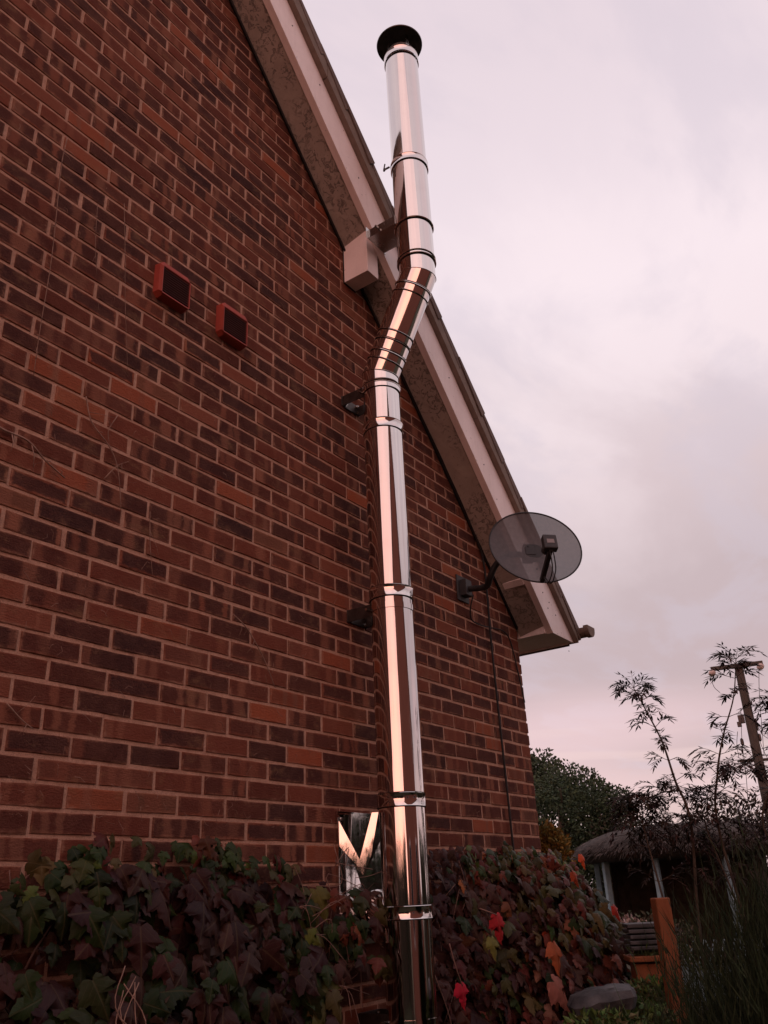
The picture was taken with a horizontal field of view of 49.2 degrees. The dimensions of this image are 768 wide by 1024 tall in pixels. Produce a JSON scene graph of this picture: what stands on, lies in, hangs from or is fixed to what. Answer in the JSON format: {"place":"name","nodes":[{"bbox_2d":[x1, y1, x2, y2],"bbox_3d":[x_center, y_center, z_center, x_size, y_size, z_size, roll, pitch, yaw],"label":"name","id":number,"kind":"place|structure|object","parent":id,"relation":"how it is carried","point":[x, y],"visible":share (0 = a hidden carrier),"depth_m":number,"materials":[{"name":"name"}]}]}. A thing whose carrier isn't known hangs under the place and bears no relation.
{"place":"outdoors","nodes":[
{"label":"outdoors","id":0,"kind":"place"},
{"bbox_2d":[302,0,767,881],"label":"sky","id":1,"kind":"structure","parent":0,"point":[598,169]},
{"bbox_2d":[567,983,636,1021],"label":"stone slab","id":2,"kind":"structure","parent":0,"point":[598,998],"depth_m":3.21,"materials":[{"name":"grey stone"}]},
{"bbox_3d":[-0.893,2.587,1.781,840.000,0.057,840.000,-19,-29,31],"label":"ground","id":3,"kind":"structure","parent":0,"visible":0},
{"bbox_2d":[0,0,594,1023],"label":"brick house","id":4,"kind":"structure","parent":3,"relation":"on","point":[194,94],"depth_m":3.59,"materials":[{"name":"brick"},{"name":"mortar"},{"name":"concrete tile"}]},
{"bbox_2d":[6,699,33,734],"bbox_3d":[-1.088,0.606,2.511,0.008,0.123,0.101,-19,-29,31],"label":"dead twig","id":5,"kind":"object","parent":4,"relation":"attached to","point":[9,706],"visible":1,"depth_m":2.50,"materials":[{"name":"brown plant"}]},
{"bbox_2d":[0,426,64,477],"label":"dead twig","id":6,"kind":"object","parent":4,"relation":"attached to","point":[29,442],"visible":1,"depth_m":2.80,"materials":[{"name":"brown plant"}]},
{"bbox_2d":[33,137,69,376],"bbox_3d":[-1.248,-0.990,3.112,0.008,1.134,0.077,-19,-29,31],"label":"dead twig","id":7,"kind":"object","parent":4,"relation":"attached to","point":[52,248],"visible":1,"depth_m":3.13,"materials":[{"name":"brown plant"}]},
{"bbox_2d":[93,203,97,271],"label":"dead twig","id":8,"kind":"object","parent":4,"relation":"attached to","point":[95,237],"visible":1,"depth_m":3.33,"materials":[{"name":"brown plant"}]},
{"bbox_2d":[85,396,123,507],"bbox_3d":[-1.019,-0.211,3.055,0.009,0.395,0.210,-19,-29,31],"label":"dead twig","id":9,"kind":"object","parent":4,"relation":"attached to","point":[106,442],"visible":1,"depth_m":3.06,"materials":[{"name":"brown plant"}]},
{"bbox_2d":[104,461,128,483],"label":"dead twig","id":10,"kind":"object","parent":4,"relation":"attached to","point":[113,469],"visible":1,"depth_m":3.07,"materials":[{"name":"brown plant"}]},
{"bbox_2d":[119,204,132,375],"bbox_3d":[-1.044,-0.914,3.393,0.007,0.811,0.105,-19,-29,31],"label":"dead twig","id":11,"kind":"object","parent":4,"relation":"attached to","point":[124,276],"visible":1,"depth_m":3.36,"materials":[{"name":"brown plant"}]},
{"bbox_2d":[145,534,160,575],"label":"dead twig","id":12,"kind":"object","parent":4,"relation":"attached to","point":[150,554],"visible":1,"depth_m":3.11,"materials":[{"name":"brown plant"}]},
{"bbox_2d":[0,831,392,1023],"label":"climbing creeper","id":13,"kind":"object","parent":4,"relation":"attached to","point":[159,985],"visible":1,"depth_m":2.61,"materials":[{"name":"green plant"}]},
{"bbox_2d":[0,2,482,834],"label":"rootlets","id":14,"kind":"object","parent":4,"relation":"attached to","point":[154,554],"visible":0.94,"depth_m":3.22,"materials":[{"name":"plant"}]},
{"bbox_2d":[233,614,281,687],"bbox_3d":[-0.514,0.573,3.428,0.009,0.259,0.298,-19,-29,31],"label":"dead twig","id":15,"kind":"object","parent":4,"relation":"attached to","point":[256,644],"visible":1,"depth_m":3.43,"materials":[{"name":"brown plant"}]},
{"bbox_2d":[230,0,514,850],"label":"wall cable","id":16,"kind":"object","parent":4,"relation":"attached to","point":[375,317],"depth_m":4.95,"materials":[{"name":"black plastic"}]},
{"bbox_2d":[335,24,438,1023],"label":"flue pipe","id":17,"kind":"object","parent":4,"relation":"attached to","point":[388,842],"visible":0.98,"depth_m":3.89,"materials":[{"name":"silver metal"}]},
{"bbox_2d":[455,512,581,603],"bbox_3d":[0.718,0.254,4.823,0.751,0.538,0.430,-19,-29,31],"label":"satellite dish","id":18,"kind":"object","parent":4,"relation":"attached to","point":[535,547],"visible":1,"depth_m":4.80,"materials":[{"name":"grey metal"}]},
{"bbox_2d":[470,595,524,702],"bbox_3d":[0.693,0.856,5.168,0.053,0.548,0.645,-16,-28,27],"label":"drop cable","id":19,"kind":"object","parent":18,"relation":"attached to","point":[509,640],"visible":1,"depth_m":5.31,"materials":[{"name":"black plastic"}]},
{"bbox_2d":[428,841,700,1023],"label":"climbing creeper","id":20,"kind":"object","parent":4,"relation":"attached to","point":[488,939],"visible":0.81,"depth_m":4.05,"materials":[{"name":"green plant"}]},
{"bbox_2d":[530,747,579,839],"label":"garden tree","id":21,"kind":"object","parent":3,"relation":"on","point":[535,761],"visible":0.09,"depth_m":42.10,"materials":[{"name":"green plant"}]},
{"bbox_2d":[538,819,576,1019],"bbox_3d":[1.180,3.000,5.331,0.296,1.984,0.303,-19,-29,31],"label":"golden shrub","id":22,"kind":"object","parent":3,"relation":"on","point":[552,838],"visible":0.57,"depth_m":5.62,"materials":[{"name":"yellow plant"}]},
{"bbox_2d":[533,758,615,892],"bbox_3d":[7.265,13.811,34.819,5.512,6.575,5.465,-19,-29,31],"label":"garden tree","id":23,"kind":"object","parent":3,"relation":"on","point":[549,797],"visible":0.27,"depth_m":34.69,"materials":[{"name":"green plant"}]},
{"bbox_2d":[560,779,659,902],"bbox_3d":[8.522,13.254,32.394,4.859,5.464,4.496,-4,-25,2],"label":"garden tree","id":24,"kind":"object","parent":3,"relation":"on","point":[593,810],"visible":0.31,"depth_m":32.27,"materials":[{"name":"green plant"}]},
{"bbox_2d":[588,813,646,905],"bbox_3d":[9.358,12.976,30.275,3.808,4.132,3.745,-19,-29,31],"label":"garden tree","id":25,"kind":"object","parent":3,"relation":"on","point":[594,832],"depth_m":31.26,"materials":[{"name":"green plant"}]},
{"bbox_2d":[563,973,678,1023],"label":"ground cover","id":26,"kind":"object","parent":3,"relation":"on","point":[608,1015],"visible":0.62,"depth_m":3.17,"materials":[{"name":"green plant"}]},
{"bbox_2d":[619,913,646,922],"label":"flowering plant","id":27,"kind":"object","parent":3,"relation":"on","point":[626,919],"visible":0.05,"depth_m":5.20,"materials":[{"name":"pink plant"}]},
{"bbox_2d":[620,944,665,1000],"bbox_3d":[1.305,2.674,3.805,0.234,1.291,0.219,-3,-25,1],"label":"timber planter","id":28,"kind":"object","parent":3,"relation":"on","point":[642,967],"visible":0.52,"depth_m":3.96,"materials":[{"name":"brown wood"}]},
{"bbox_2d":[625,944,657,950],"bbox_3d":[1.268,2.108,4.059,0.170,0.018,0.170,-4,-25,3],"label":"stacked slate","id":29,"kind":"object","parent":28,"relation":"on","point":[649,947],"visible":0.47,"depth_m":3.99,"materials":[{"name":"grey stone"}]},
{"bbox_2d":[624,938,656,944],"bbox_3d":[1.267,2.086,4.069,0.170,0.018,0.170,-4,-25,3],"label":"stacked slate","id":30,"kind":"object","parent":29,"relation":"on","point":[638,941],"visible":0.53,"depth_m":4.00,"materials":[{"name":"grey stone"}]},
{"bbox_2d":[623,933,655,939],"bbox_3d":[1.266,2.064,4.079,0.170,0.018,0.170,-3,-25,1],"label":"stacked slate","id":31,"kind":"object","parent":30,"relation":"on","point":[640,936],"visible":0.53,"depth_m":4.00,"materials":[{"name":"grey stone"}]},
{"bbox_2d":[622,927,654,933],"bbox_3d":[1.265,2.042,4.089,0.170,0.018,0.170,-4,-25,3],"label":"stacked slate","id":32,"kind":"object","parent":31,"relation":"on","point":[632,930],"visible":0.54,"depth_m":4.02,"materials":[{"name":"grey stone"}]},
{"bbox_2d":[622,922,653,927],"bbox_3d":[1.264,2.020,4.099,0.170,0.018,0.170,-5,-25,5],"label":"stacked slate","id":33,"kind":"object","parent":32,"relation":"on","point":[637,925],"visible":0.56,"depth_m":4.03,"materials":[{"name":"grey stone"}]},
{"bbox_2d":[587,908,699,997],"bbox_3d":[1.792,3.700,6.166,1.148,1.364,3.318,-11,-26,18],"label":"border plant","id":34,"kind":"object","parent":3,"relation":"on","point":[649,918],"visible":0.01,"depth_m":7.25,"materials":[{"name":"green plant"}]},
{"bbox_2d":[570,821,767,1021],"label":"summerhouse","id":35,"kind":"structure","parent":3,"relation":"on","point":[632,893],"depth_m":11.87,"materials":[{"name":"blue paint"}]},
{"bbox_2d":[650,897,687,1022],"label":"fence post","id":36,"kind":"object","parent":3,"relation":"on","point":[662,903],"visible":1,"depth_m":3.56,"materials":[{"name":"brown wood"}]},
{"bbox_2d":[604,671,741,1007],"bbox_3d":[1.585,2.172,4.386,0.729,2.666,0.789,-19,-29,31],"label":"cut leaved shrub","id":37,"kind":"object","parent":3,"relation":"on","point":[639,798],"visible":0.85,"depth_m":4.55,"materials":[{"name":"green plant"}]},
{"bbox_2d":[613,792,767,1023],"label":"feathery shrub","id":38,"kind":"object","parent":3,"relation":"on","point":[743,979],"visible":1,"depth_m":2.60,"materials":[{"name":"green plant"}]},
{"bbox_2d":[671,642,767,964],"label":"cut leaved shrub","id":39,"kind":"object","parent":3,"relation":"on","point":[724,773],"visible":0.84,"depth_m":4.44,"materials":[{"name":"green plant"}]},
{"bbox_2d":[684,791,767,868],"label":"garden shrub","id":40,"kind":"object","parent":3,"relation":"on","point":[730,806],"visible":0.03,"depth_m":12.91,"materials":[{"name":"green plant"}]},
{"bbox_2d":[695,688,767,864],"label":"cut leaved shrub","id":41,"kind":"object","parent":3,"relation":"on","point":[764,820],"visible":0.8,"depth_m":4.43,"materials":[{"name":"green plant"}]},
{"bbox_2d":[708,661,767,814],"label":"utility pole","id":42,"kind":"object","parent":3,"relation":"on","point":[754,736],"visible":0.79,"depth_m":26.48,"materials":[{"name":"brown wood"}]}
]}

